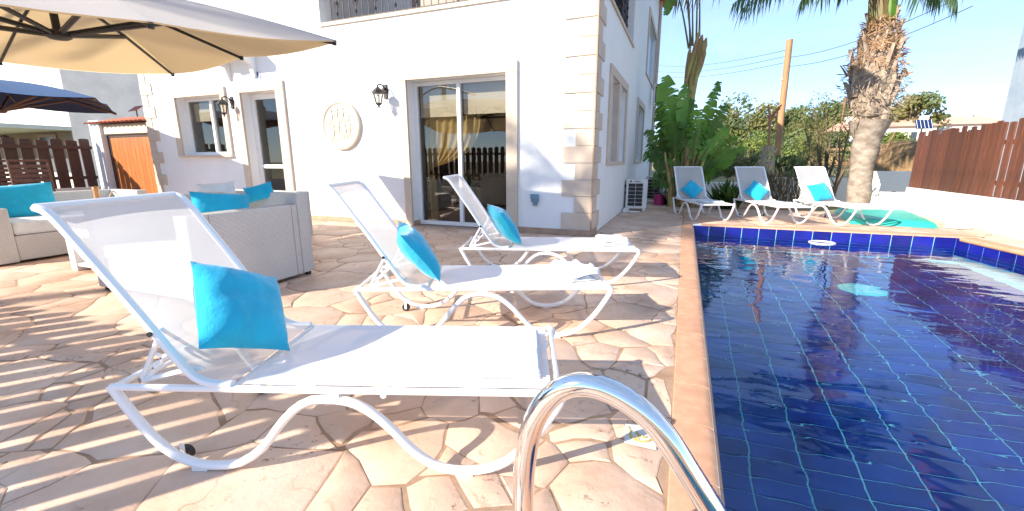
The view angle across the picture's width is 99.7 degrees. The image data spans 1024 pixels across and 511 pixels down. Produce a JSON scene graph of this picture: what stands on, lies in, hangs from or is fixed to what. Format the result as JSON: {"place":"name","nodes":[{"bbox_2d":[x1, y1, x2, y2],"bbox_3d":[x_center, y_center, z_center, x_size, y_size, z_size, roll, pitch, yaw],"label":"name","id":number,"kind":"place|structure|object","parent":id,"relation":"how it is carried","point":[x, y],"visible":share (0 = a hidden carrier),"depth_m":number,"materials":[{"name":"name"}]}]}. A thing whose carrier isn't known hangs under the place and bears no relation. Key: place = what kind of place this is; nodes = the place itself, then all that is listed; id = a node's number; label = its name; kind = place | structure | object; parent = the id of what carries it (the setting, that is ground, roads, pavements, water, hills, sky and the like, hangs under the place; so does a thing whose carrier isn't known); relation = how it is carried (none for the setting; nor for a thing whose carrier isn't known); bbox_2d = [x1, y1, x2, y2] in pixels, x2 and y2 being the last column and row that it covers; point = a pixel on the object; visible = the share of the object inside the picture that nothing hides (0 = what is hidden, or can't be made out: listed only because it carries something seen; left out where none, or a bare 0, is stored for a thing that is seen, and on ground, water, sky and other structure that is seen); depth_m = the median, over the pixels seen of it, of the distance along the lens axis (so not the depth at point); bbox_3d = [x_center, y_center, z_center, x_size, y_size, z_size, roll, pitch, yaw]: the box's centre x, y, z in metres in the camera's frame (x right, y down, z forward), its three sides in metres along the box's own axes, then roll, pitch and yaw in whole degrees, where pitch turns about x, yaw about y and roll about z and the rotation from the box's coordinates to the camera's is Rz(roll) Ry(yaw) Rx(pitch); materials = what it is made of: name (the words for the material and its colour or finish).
{"place":"outdoors","nodes":[
{"label":"outdoors","id":0,"kind":"place"},
{"bbox_2d":[0,62,143,188],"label":"neighbour house","id":1,"kind":"structure","parent":0,"point":[119,94],"depth_m":15.70,"materials":[{"name":"paint"}]},
{"bbox_2d":[37,134,56,156],"bbox_3d":[-16.917,-4.006,15.775,1.200,0.800,0.055,5,13,21],"label":"window","id":2,"kind":"structure","parent":1,"relation":"in","point":[47,136],"depth_m":15.70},
{"bbox_2d":[0,200,1013,510],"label":"terrace","id":3,"kind":"structure","parent":0,"point":[74,344],"depth_m":1.93,"materials":[{"name":"stone"}]},
{"bbox_2d":[0,160,30,184],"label":"wicker chair","id":4,"kind":"object","parent":3,"relation":"on","point":[5,174],"visible":0.23,"depth_m":8.61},
{"bbox_2d":[6,160,55,191],"bbox_3d":[-8.705,-1.189,7.932,0.604,1.122,0.540,8,15,33],"label":"lounge chair","id":5,"kind":"object","parent":3,"relation":"on","point":[13,176],"visible":0.37,"depth_m":8.02,"materials":[{"name":"wood"}]},
{"bbox_2d":[0,80,116,114],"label":"navy umbrella","id":6,"kind":"object","parent":3,"relation":"on","point":[16,95],"visible":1,"depth_m":7.58,"materials":[{"name":"blue fabric"}]},
{"bbox_2d":[0,189,146,264],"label":"wicker sofa","id":7,"kind":"object","parent":3,"relation":"on","point":[29,237],"visible":0.41,"depth_m":4.81,"materials":[{"name":"white wicker"}]},
{"bbox_2d":[0,182,55,217],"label":"cushion","id":8,"kind":"object","parent":7,"relation":"on","point":[18,200],"visible":0.72,"depth_m":5.08,"materials":[{"name":"teal fabric"}]},
{"bbox_2d":[65,239,90,270],"bbox_3d":[-3.850,-0.098,4.492,1.110,0.442,0.730,5,13,21],"label":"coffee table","id":9,"kind":"object","parent":3,"relation":"on","point":[78,262],"visible":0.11,"depth_m":4.36,"materials":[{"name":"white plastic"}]},
{"bbox_2d":[92,186,100,197],"bbox_3d":[-4.017,-0.469,4.202,0.107,0.408,0.107,5,13,21],"label":"champagne bottle","id":10,"kind":"object","parent":9,"relation":"on","point":[95,189],"visible":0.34,"depth_m":4.16,"materials":[{"name":"gold metal"}]},
{"bbox_2d":[55,186,100,190],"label":"side boundary wall","id":11,"kind":"structure","parent":3,"relation":"on","point":[73,189],"depth_m":9.90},
{"bbox_2d":[0,137,98,187],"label":"dark fence","id":12,"kind":"object","parent":11,"relation":"on","point":[8,145],"visible":0.87,"depth_m":9.65,"materials":[{"name":"brown wood"}]},
{"bbox_2d":[0,0,337,76],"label":"garden umbrella","id":13,"kind":"object","parent":3,"relation":"on","point":[172,37],"visible":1,"depth_m":4.38,"materials":[{"name":"white fabric"}]},
{"bbox_2d":[97,190,313,289],"bbox_3d":[-2.750,-0.151,3.910,1.297,0.790,1.110,5,13,21],"label":"wicker loveseat","id":14,"kind":"object","parent":3,"relation":"on","point":[270,236],"visible":0.38,"depth_m":3.81,"materials":[{"name":"white wicker"}]},
{"bbox_2d":[196,181,235,192],"bbox_3d":[-2.751,-0.565,4.046,0.300,0.240,0.142,-15,12,-38],"label":"cushion","id":15,"kind":"object","parent":14,"relation":"on","point":[227,187],"visible":0.41,"depth_m":4.00,"materials":[{"name":"white fabric"}]},
{"bbox_2d":[189,191,249,212],"bbox_3d":[-2.502,-0.425,3.733,0.129,0.240,0.460,-11,-3,37],"label":"cushion","id":16,"kind":"object","parent":14,"relation":"on","point":[202,202],"visible":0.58,"depth_m":3.67,"materials":[{"name":"teal fabric"}]},
{"bbox_2d":[243,181,273,202],"bbox_3d":[-2.400,-0.599,4.106,0.250,0.150,0.110,-18,7,-14],"label":"cushion","id":17,"kind":"object","parent":14,"relation":"on","point":[260,192],"visible":0.95,"depth_m":4.07,"materials":[{"name":"teal fabric"}]},
{"bbox_2d":[235,189,312,234],"bbox_3d":[-3.810,-0.588,6.167,1.600,0.640,0.850,5,13,21],"label":"wicker bench","id":18,"kind":"object","parent":3,"relation":"on","point":[309,211],"visible":0.14,"depth_m":6.24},
{"bbox_2d":[30,191,564,476],"bbox_3d":[-0.662,0.245,1.711,1.706,0.952,0.596,0,12,2],"label":"sun lounger","id":19,"kind":"object","parent":3,"relation":"on","point":[138,253],"visible":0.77,"depth_m":1.56,"materials":[{"name":"white"}]},
{"bbox_2d":[190,261,289,350],"bbox_3d":[-1.034,0.204,1.654,0.156,0.345,0.345,-31,-24,17],"label":"cushion","id":20,"kind":"object","parent":19,"relation":"on","point":[237,308],"visible":1,"depth_m":1.57,"materials":[{"name":"teal fabric"}]},
{"bbox_2d":[479,329,541,378],"bbox_3d":[0.000,0.373,1.707,0.220,0.031,0.400,0,12,2],"label":"towel","id":21,"kind":"object","parent":19,"relation":"on","point":[511,353],"visible":1,"depth_m":1.63,"materials":[{"name":"fabric"}]},
{"bbox_2d":[323,180,612,337],"bbox_3d":[-0.238,-0.010,2.864,1.706,0.952,0.596,0,12,-1],"label":"sun lounger","id":22,"kind":"object","parent":3,"relation":"on","point":[366,211],"visible":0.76,"depth_m":2.73,"materials":[{"name":"white"}]},
{"bbox_2d":[397,221,440,281],"bbox_3d":[-0.595,-0.030,2.731,0.160,0.380,0.380,-37,24,-3],"label":"cushion","id":23,"kind":"object","parent":22,"relation":"on","point":[416,250],"visible":1,"depth_m":2.60,"materials":[{"name":"teal fabric"}]},
{"bbox_2d":[550,260,600,281],"bbox_3d":[0.410,0.085,2.892,0.247,0.080,0.399,-3,13,-13],"label":"towel","id":24,"kind":"object","parent":22,"relation":"on","point":[574,271],"visible":1,"depth_m":2.76,"materials":[{"name":"fabric"}]},
{"bbox_2d":[443,174,640,283],"bbox_3d":[0.277,-0.264,4.014,1.706,0.952,0.596,1,12,4],"label":"sun lounger","id":25,"kind":"object","parent":3,"relation":"on","point":[477,210],"visible":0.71,"depth_m":3.92,"materials":[{"name":"white"}]},
{"bbox_2d":[487,204,521,244],"bbox_3d":[-0.070,-0.284,3.894,0.166,0.380,0.380,-38,25,-5],"label":"cushion","id":26,"kind":"object","parent":25,"relation":"on","point":[504,224],"visible":1,"depth_m":3.77,"materials":[{"name":"teal fabric"}]},
{"bbox_2d":[595,234,628,245],"bbox_3d":[0.918,-0.146,3.990,0.251,0.058,0.312,-1,12,-3],"label":"towel","id":27,"kind":"object","parent":25,"relation":"on","point":[611,240],"visible":1,"depth_m":3.86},
{"bbox_2d":[513,372,726,510],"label":"pool handrail","id":28,"kind":"object","parent":3,"relation":"attached to","point":[646,415],"visible":1,"depth_m":0.79,"materials":[{"name":"metal"}]},
{"bbox_2d":[624,179,647,210],"bbox_3d":[2.682,-1.338,9.512,0.544,0.670,0.320,3,13,13],"label":"air conditioner","id":29,"kind":"object","parent":3,"relation":"on","point":[636,193],"visible":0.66,"depth_m":9.36,"materials":[{"name":"white metal"}]},
{"bbox_2d":[624,424,656,449],"bbox_3d":[0.514,0.716,1.727,0.130,0.010,0.141,5,13,21],"label":"emblem tile","id":30,"kind":"object","parent":3,"relation":"in","point":[637,435],"visible":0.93,"depth_m":1.71,"materials":[{"name":"tile"}]},
{"bbox_2d":[646,176,663,201],"bbox_3d":[3.729,-1.739,11.320,0.440,0.670,0.320,3,13,13],"label":"air conditioner","id":31,"kind":"object","parent":3,"relation":"on","point":[650,191],"visible":0.49,"depth_m":11.19,"materials":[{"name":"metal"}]},
{"bbox_2d":[653,194,663,204],"bbox_3d":[3.632,-1.385,10.667,0.258,0.260,0.258,5,13,21],"label":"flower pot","id":32,"kind":"object","parent":3,"relation":"on","point":[658,199],"visible":0.98,"depth_m":10.57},
{"bbox_2d":[647,188,702,205],"bbox_3d":[4.103,-1.512,10.741,1.598,0.474,1.109,11,17,41],"label":"leafy underplanting","id":33,"kind":"object","parent":3,"relation":"on","point":[665,198],"visible":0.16,"depth_m":10.80,"materials":[{"name":"green plant"}]},
{"bbox_2d":[663,0,706,204],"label":"tall sheathed plant","id":34,"kind":"object","parent":3,"relation":"on","point":[695,59],"visible":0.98,"depth_m":9.34,"materials":[{"name":"green plant"}]},
{"bbox_2d":[642,75,745,207],"bbox_3d":[4.137,-2.598,9.974,2.192,2.934,1.056,5,13,21],"label":"banana plant","id":35,"kind":"object","parent":3,"relation":"on","point":[677,133],"visible":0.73,"depth_m":9.74,"materials":[{"name":"green plant"}]},
{"bbox_2d":[672,166,734,220],"bbox_3d":[3.607,-1.210,8.265,0.596,0.952,1.706,0,12,3],"label":"sun lounger","id":36,"kind":"object","parent":3,"relation":"on","point":[684,175],"visible":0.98,"depth_m":8.80,"materials":[{"name":"white"}]},
{"bbox_2d":[680,180,703,198],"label":"cushion","id":37,"kind":"object","parent":36,"relation":"on","point":[692,189],"visible":1,"depth_m":8.62,"materials":[{"name":"teal fabric"}]},
{"bbox_2d":[696,200,723,202],"bbox_3d":[3.570,-0.976,7.771,0.407,0.038,0.308,0,12,0],"label":"towel","id":38,"kind":"object","parent":36,"relation":"on","point":[710,201],"visible":1,"depth_m":7.64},
{"bbox_2d":[706,178,743,209],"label":"spear leaf bush","id":39,"kind":"object","parent":3,"relation":"on","point":[727,194],"visible":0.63,"depth_m":9.63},
{"bbox_2d":[733,166,813,223],"bbox_3d":[4.679,-1.124,7.861,0.596,0.952,1.706,0,12,2],"label":"sun lounger","id":40,"kind":"object","parent":3,"relation":"on","point":[747,176],"visible":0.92,"depth_m":8.40,"materials":[{"name":"white"}]},
{"bbox_2d":[744,180,769,199],"bbox_3d":[4.683,-1.226,8.256,0.360,0.360,0.161,42,-14,15],"label":"cushion","id":41,"kind":"object","parent":40,"relation":"on","point":[755,190],"visible":0.96,"depth_m":8.20,"materials":[{"name":"teal fabric"}]},
{"bbox_2d":[768,202,800,204],"bbox_3d":[4.651,-0.890,7.366,0.407,0.038,0.308,0,12,-1],"label":"towel","id":42,"kind":"object","parent":40,"relation":"on","point":[784,203],"visible":1,"depth_m":7.25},
{"bbox_2d":[793,166,892,225],"bbox_3d":[5.735,-1.074,7.622,0.596,0.952,1.706,0,12,0],"label":"sun lounger","id":43,"kind":"object","parent":3,"relation":"on","point":[809,175],"visible":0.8,"depth_m":8.14,"materials":[{"name":"white"}]},
{"bbox_2d":[807,182,832,200],"bbox_3d":[5.715,-1.176,8.019,0.360,0.360,0.161,-11,-20,-4],"label":"cushion","id":44,"kind":"object","parent":43,"relation":"on","point":[820,192],"visible":1,"depth_m":7.96,"materials":[{"name":"teal fabric"}]},
{"bbox_2d":[841,203,877,206],"bbox_3d":[5.726,-0.840,7.127,0.407,0.038,0.308,-1,12,-3],"label":"towel","id":45,"kind":"object","parent":43,"relation":"on","point":[859,205],"visible":1,"depth_m":7.01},
{"bbox_2d":[834,208,970,228],"bbox_3d":[6.843,-0.723,7.956,1.520,0.109,2.240,5,13,21],"label":"pool mattress","id":46,"kind":"object","parent":3,"relation":"on","point":[902,218],"visible":0.88,"depth_m":7.36,"materials":[{"name":"teal plastic"}]},
{"bbox_2d":[327,145,849,235],"bbox_3d":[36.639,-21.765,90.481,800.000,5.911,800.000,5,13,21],"label":"ground","id":47,"kind":"structure","parent":0,"point":[821,209],"depth_m":10.85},
{"bbox_2d":[83,116,157,193],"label":"garden gate","id":48,"kind":"structure","parent":47,"relation":"on","point":[122,162],"depth_m":10.04,"materials":[{"name":"orange wood"}]},
{"bbox_2d":[128,105,142,116],"bbox_3d":[-8.292,-3.187,9.519,0.260,0.240,0.160,5,13,21],"label":"solar lamp","id":49,"kind":"object","parent":48,"relation":"on","point":[135,108],"visible":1,"depth_m":9.50,"materials":[{"name":"metal"}]},
{"bbox_2d":[137,0,675,235],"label":"house","id":50,"kind":"structure","parent":47,"relation":"on","point":[509,106],"depth_m":7.26,"materials":[{"name":"paint"}]},
{"bbox_2d":[185,97,227,154],"bbox_3d":[-6.202,-2.661,8.932,1.350,1.133,0.082,5,13,21],"label":"window","id":51,"kind":"structure","parent":50,"relation":"in","point":[211,100],"depth_m":8.96,"materials":[{"name":"white plastic"}]},
{"bbox_2d":[217,96,233,116],"bbox_3d":[-5.442,-2.829,8.206,0.193,0.390,0.297,5,13,21],"label":"wall lantern","id":52,"kind":"object","parent":50,"relation":"attached to","point":[221,101],"depth_m":8.16,"materials":[{"name":"black metal"}]},
{"bbox_2d":[254,71,260,81],"bbox_3d":[-4.695,-3.293,7.953,0.150,0.200,0.020,5,13,21],"label":"house plaque","id":53,"kind":"object","parent":50,"relation":"on","point":[257,78],"visible":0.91,"depth_m":7.94,"materials":[{"name":"ceramic"}]},
{"bbox_2d":[250,93,282,183],"bbox_3d":[-4.635,-1.946,8.465,0.910,2.328,0.070,5,13,21],"label":"entrance door","id":54,"kind":"structure","parent":50,"relation":"in","point":[253,97],"depth_m":8.48,"materials":[{"name":"white plastic"}]},
{"bbox_2d":[321,100,361,149],"bbox_3d":[-2.961,-2.252,7.459,0.840,0.840,0.066,5,13,21],"label":"wall medallion","id":55,"kind":"object","parent":50,"relation":"attached to","point":[341,125],"depth_m":7.43,"materials":[{"name":"beige paint"}]},
{"bbox_2d":[372,84,387,107],"bbox_3d":[-2.111,-2.557,6.923,0.193,0.390,0.297,5,13,21],"label":"wall lantern","id":56,"kind":"object","parent":50,"relation":"attached to","point":[377,90],"depth_m":6.88,"materials":[{"name":"black metal"}]},
{"bbox_2d":[412,0,457,7],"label":"balcony door","id":57,"kind":"structure","parent":50,"relation":"in","point":[420,2],"depth_m":7.96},
{"bbox_2d":[413,75,505,226],"bbox_3d":[-0.798,-1.620,6.983,1.712,2.308,0.082,5,13,21],"label":"sliding door","id":58,"kind":"structure","parent":50,"relation":"in","point":[458,82],"depth_m":7.06,"materials":[{"name":"white plastic"}]},
{"bbox_2d":[530,194,538,205],"bbox_3d":[0.339,-0.830,6.438,0.124,0.173,0.075,5,13,21],"label":"socket box","id":59,"kind":"object","parent":50,"relation":"attached to","point":[534,198],"visible":1,"depth_m":6.41,"materials":[{"name":"blue plastic"}]},
{"bbox_2d":[606,63,628,164],"bbox_3d":[1.857,-2.446,7.857,0.195,1.550,2.160,5,13,21],"label":"side window","id":60,"kind":"structure","parent":50,"relation":"in","point":[615,90],"depth_m":7.72,"materials":[{"name":"white plastic"}]},
{"bbox_2d":[634,97,644,162],"bbox_3d":[3.329,-3.257,11.476,0.175,1.570,1.840,5,13,21],"label":"side window","id":61,"kind":"structure","parent":50,"relation":"in","point":[639,102],"depth_m":11.61,"materials":[{"name":"beige stone"}]},
{"bbox_2d":[646,6,657,88],"bbox_3d":[4.146,-6.082,12.998,0.175,1.670,3.040,5,13,21],"label":"side window","id":62,"kind":"structure","parent":50,"relation":"in","point":[650,39],"depth_m":13.33,"materials":[{"name":"beige"}]},
{"bbox_2d":[652,84,665,106],"bbox_3d":[4.716,-5.082,13.705,0.440,0.670,0.320,3,13,13],"label":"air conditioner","id":63,"kind":"object","parent":50,"relation":"attached to","point":[654,94],"visible":0.31,"depth_m":13.62,"materials":[{"name":"white metal"}]},
{"bbox_2d":[663,182,737,198],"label":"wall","id":64,"kind":"structure","parent":47,"relation":"on","point":[708,187],"depth_m":13.14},
{"bbox_2d":[706,146,726,181],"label":"garden shrub","id":65,"kind":"object","parent":47,"relation":"on","point":[718,174],"visible":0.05,"depth_m":15.83,"materials":[{"name":"green plant"}]},
{"bbox_2d":[716,112,746,148],"bbox_3d":[19.752,-11.106,40.117,3.711,4.161,3.646,5,13,21],"label":"background tree","id":66,"kind":"object","parent":47,"relation":"on","point":[734,123],"visible":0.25,"depth_m":38.90,"materials":[{"name":"green plant"}]},
{"bbox_2d":[722,145,751,175],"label":"garden shrub","id":67,"kind":"object","parent":47,"relation":"on","point":[743,154],"visible":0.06,"depth_m":20.18,"materials":[{"name":"green plant"}]},
{"bbox_2d":[721,153,759,178],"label":"garden shrub","id":68,"kind":"object","parent":47,"relation":"on","point":[742,161],"visible":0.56,"depth_m":16.37,"materials":[{"name":"green plant"}]},
{"bbox_2d":[710,92,779,148],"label":"background tree","id":69,"kind":"object","parent":47,"relation":"on","point":[758,118],"visible":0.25,"depth_m":40.84,"materials":[{"name":"green plant"}]},
{"bbox_2d":[732,127,774,158],"bbox_3d":[15.039,-6.812,27.959,3.917,2.870,3.331,10,16,37],"label":"garden shrub","id":70,"kind":"object","parent":47,"relation":"on","point":[755,140],"visible":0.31,"depth_m":26.88,"materials":[{"name":"green plant"}]},
{"bbox_2d":[757,104,781,188],"bbox_3d":[7.324,-3.042,12.334,0.525,2.428,0.457,5,13,21],"label":"dead palm stalk","id":71,"kind":"object","parent":47,"relation":"on","point":[768,146],"visible":0.42,"depth_m":12.23,"materials":[{"name":"brown wood"}]},
{"bbox_2d":[743,147,812,206],"bbox_3d":[6.088,-1.820,10.020,1.344,1.371,0.997,5,13,21],"label":"dried bush","id":72,"kind":"object","parent":47,"relation":"on","point":[779,186],"visible":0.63,"depth_m":9.86,"materials":[{"name":"brown plant"}]},
{"bbox_2d":[755,131,804,154],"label":"garden shrub","id":73,"kind":"object","parent":47,"relation":"on","point":[787,136],"visible":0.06,"depth_m":29.68,"materials":[{"name":"green plant"}]},
{"bbox_2d":[774,39,792,172],"bbox_3d":[11.426,-6.138,18.250,0.434,5.518,0.270,5,13,21],"label":"utility pole","id":74,"kind":"object","parent":47,"relation":"on","point":[784,79],"visible":0.84,"depth_m":18.07,"materials":[{"name":"brown wood"}]},
{"bbox_2d":[658,56,784,72],"bbox_3d":[11.785,-11.749,26.771,0.018,2.987,19.114,0,12,2],"label":"cable","id":75,"kind":"object","parent":74,"relation":"attached to","point":[729,67],"visible":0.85,"depth_m":22.75,"materials":[{"name":"metal"}]},
{"bbox_2d":[794,4,944,56],"bbox_3d":[11.014,-7.059,13.810,0.018,0.477,8.281,1,12,6],"label":"cable","id":76,"kind":"object","parent":74,"relation":"attached to","point":[855,41],"visible":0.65,"depth_m":14.43,"materials":[{"name":"metal"}]},
{"bbox_2d":[790,6,971,66],"bbox_3d":[11.024,-6.716,13.881,0.018,0.468,8.283,1,12,6],"label":"cable","id":77,"kind":"object","parent":74,"relation":"attached to","point":[908,33],"visible":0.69,"depth_m":11.49,"materials":[{"name":"metal"}]},
{"bbox_2d":[765,106,808,142],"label":"background tree","id":78,"kind":"object","parent":47,"relation":"on","point":[789,118],"visible":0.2,"depth_m":41.98,"materials":[{"name":"green plant"}]},
{"bbox_2d":[774,154,808,176],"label":"garden shrub","id":79,"kind":"object","parent":47,"relation":"on","point":[793,161],"visible":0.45,"depth_m":14.18,"materials":[{"name":"green plant"}]},
{"bbox_2d":[759,144,851,161],"bbox_3d":[40.043,-9.830,39.935,56.047,4.030,37.276,-10,16,-37],"label":"scrub","id":80,"kind":"object","parent":47,"relation":"on","point":[845,156],"visible":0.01,"depth_m":23.60,"materials":[{"name":"green plant"}]},
{"bbox_2d":[781,128,831,160],"bbox_3d":[16.638,-6.145,25.042,2.665,2.345,2.534,-4,13,-16],"label":"garden shrub","id":81,"kind":"object","parent":47,"relation":"on","point":[787,149],"visible":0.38,"depth_m":24.80,"materials":[{"name":"green plant"}]},
{"bbox_2d":[786,101,833,165],"bbox_3d":[13.709,-5.417,19.755,2.187,3.230,1.496,2,13,12],"label":"sparse tree","id":82,"kind":"object","parent":47,"relation":"on","point":[810,145],"visible":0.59,"depth_m":19.72,"materials":[{"name":"green plant"}]},
{"bbox_2d":[782,100,851,143],"bbox_3d":[27.967,-11.493,38.955,5.877,4.928,5.468,5,13,21],"label":"background tree","id":83,"kind":"object","parent":47,"relation":"on","point":[797,133],"visible":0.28,"depth_m":37.87,"materials":[{"name":"green plant"}]},
{"bbox_2d":[672,0,962,207],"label":"palm tree","id":84,"kind":"object","parent":47,"relation":"on","point":[872,88],"visible":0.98,"depth_m":8.75,"materials":[{"name":"brown plant"}]},
{"bbox_2d":[790,87,852,176],"bbox_3d":[11.952,-4.392,16.245,2.563,3.753,1.565,5,13,21],"label":"sparse tree","id":85,"kind":"object","parent":47,"relation":"on","point":[826,158],"visible":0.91,"depth_m":16.25,"materials":[{"name":"green plant"}]},
{"bbox_2d":[822,130,851,148],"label":"garden shrub","id":86,"kind":"object","parent":47,"relation":"on","point":[834,143],"visible":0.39,"depth_m":31.68,"materials":[{"name":"green plant"}]},
{"bbox_2d":[827,120,849,206],"bbox_3d":[7.510,-2.126,9.997,0.357,1.996,0.671,0,12,3],"label":"bare shrub","id":87,"kind":"object","parent":47,"relation":"on","point":[839,176],"visible":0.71,"depth_m":9.98,"materials":[{"name":"brown plant"}]},
{"bbox_2d":[827,116,852,147],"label":"house","id":88,"kind":"structure","parent":47,"relation":"on","point":[838,124],"depth_m":33.80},
{"bbox_2d":[771,171,911,205],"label":"garden wall","id":89,"kind":"structure","parent":47,"relation":"on","point":[890,181],"depth_m":10.52,"materials":[{"name":"paint"}]},
{"bbox_2d":[694,225,1023,265],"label":"pool basin","id":90,"kind":"object","parent":47,"relation":"in","point":[942,242],"visible":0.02,"depth_m":6.55,"materials":[{"name":"tile"}]},
{"bbox_2d":[667,223,1023,510],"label":"pool coping","id":91,"kind":"object","parent":90,"relation":"on","point":[693,419],"visible":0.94,"depth_m":2.27,"materials":[{"name":"stone"}]},
{"bbox_2d":[695,234,1023,510],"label":"pool water","id":92,"kind":"structure","parent":90,"relation":"in","point":[846,376],"depth_m":2.56,"materials":[{"name":"blue liquid"}]},
{"bbox_2d":[808,240,835,244],"bbox_3d":[4.743,-0.197,6.607,0.354,0.024,0.324,5,13,21],"label":"floating ring","id":93,"kind":"object","parent":92,"relation":"on","point":[809,241],"visible":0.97,"depth_m":6.59,"materials":[{"name":"white plastic"}]},
{"bbox_2d":[877,192,913,211],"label":"wall block","id":94,"kind":"structure","parent":47,"relation":"on","point":[898,200],"depth_m":8.97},
{"bbox_2d":[874,138,917,170],"bbox_3d":[11.930,-2.715,13.260,2.301,1.721,2.224,5,13,21],"label":"dry hedge","id":95,"kind":"object","parent":47,"relation":"on","point":[898,155],"visible":0.18,"depth_m":12.71,"materials":[{"name":"plant"}]},
{"bbox_2d":[881,130,914,143],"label":"garden shrub","id":96,"kind":"object","parent":47,"relation":"on","point":[899,136],"visible":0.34,"depth_m":23.04,"materials":[{"name":"green plant"}]},
{"bbox_2d":[884,115,940,140],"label":"house","id":97,"kind":"structure","parent":47,"relation":"on","point":[909,126],"depth_m":46.11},
{"bbox_2d":[910,132,916,140],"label":"window","id":98,"kind":"structure","parent":97,"relation":"in","point":[913,134],"depth_m":45.92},
{"bbox_2d":[915,119,933,132],"bbox_3d":[37.642,-10.743,39.729,1.240,3.437,0.812,5,13,21],"label":"solar collector","id":99,"kind":"object","parent":97,"relation":"on","point":[924,124],"visible":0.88,"depth_m":39.37,"materials":[{"name":"blue glass"}]},
{"bbox_2d":[889,90,950,128],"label":"background tree","id":100,"kind":"object","parent":47,"relation":"on","point":[921,102],"visible":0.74,"depth_m":46.09,"materials":[{"name":"green plant"}]},
{"bbox_2d":[906,187,1023,239],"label":"boundary wall","id":101,"kind":"structure","parent":47,"relation":"on","point":[1002,216],"depth_m":7.00,"materials":[{"name":"paint"}]},
{"bbox_2d":[909,118,1023,200],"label":"plank fence","id":102,"kind":"object","parent":101,"relation":"on","point":[955,160],"visible":0.95,"depth_m":7.15,"materials":[{"name":"red wood"}]},
{"bbox_2d":[936,111,1000,133],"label":"house","id":103,"kind":"structure","parent":47,"relation":"on","point":[969,119],"depth_m":49.09,"materials":[{"name":"paint"}]},
{"bbox_2d":[707,156,849,193],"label":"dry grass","id":104,"kind":"structure","parent":0,"point":[804,165],"depth_m":19.36,"materials":[{"name":"plant"}]},
{"bbox_2d":[807,148,850,164],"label":"earth bank","id":105,"kind":"structure","parent":0,"point":[831,158],"depth_m":24.39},
{"bbox_2d":[654,0,1023,138],"label":"sky","id":106,"kind":"structure","parent":0,"point":[971,61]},
{"bbox_2d":[978,237,1023,247],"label":"pool deck","id":107,"kind":"structure","parent":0,"point":[1016,242],"depth_m":5.88,"materials":[{"name":"stone"}]},
{"bbox_2d":[992,25,1023,198],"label":"building","id":108,"kind":"structure","parent":0,"point":[1014,108],"depth_m":9.29,"materials":[{"name":"paint"}]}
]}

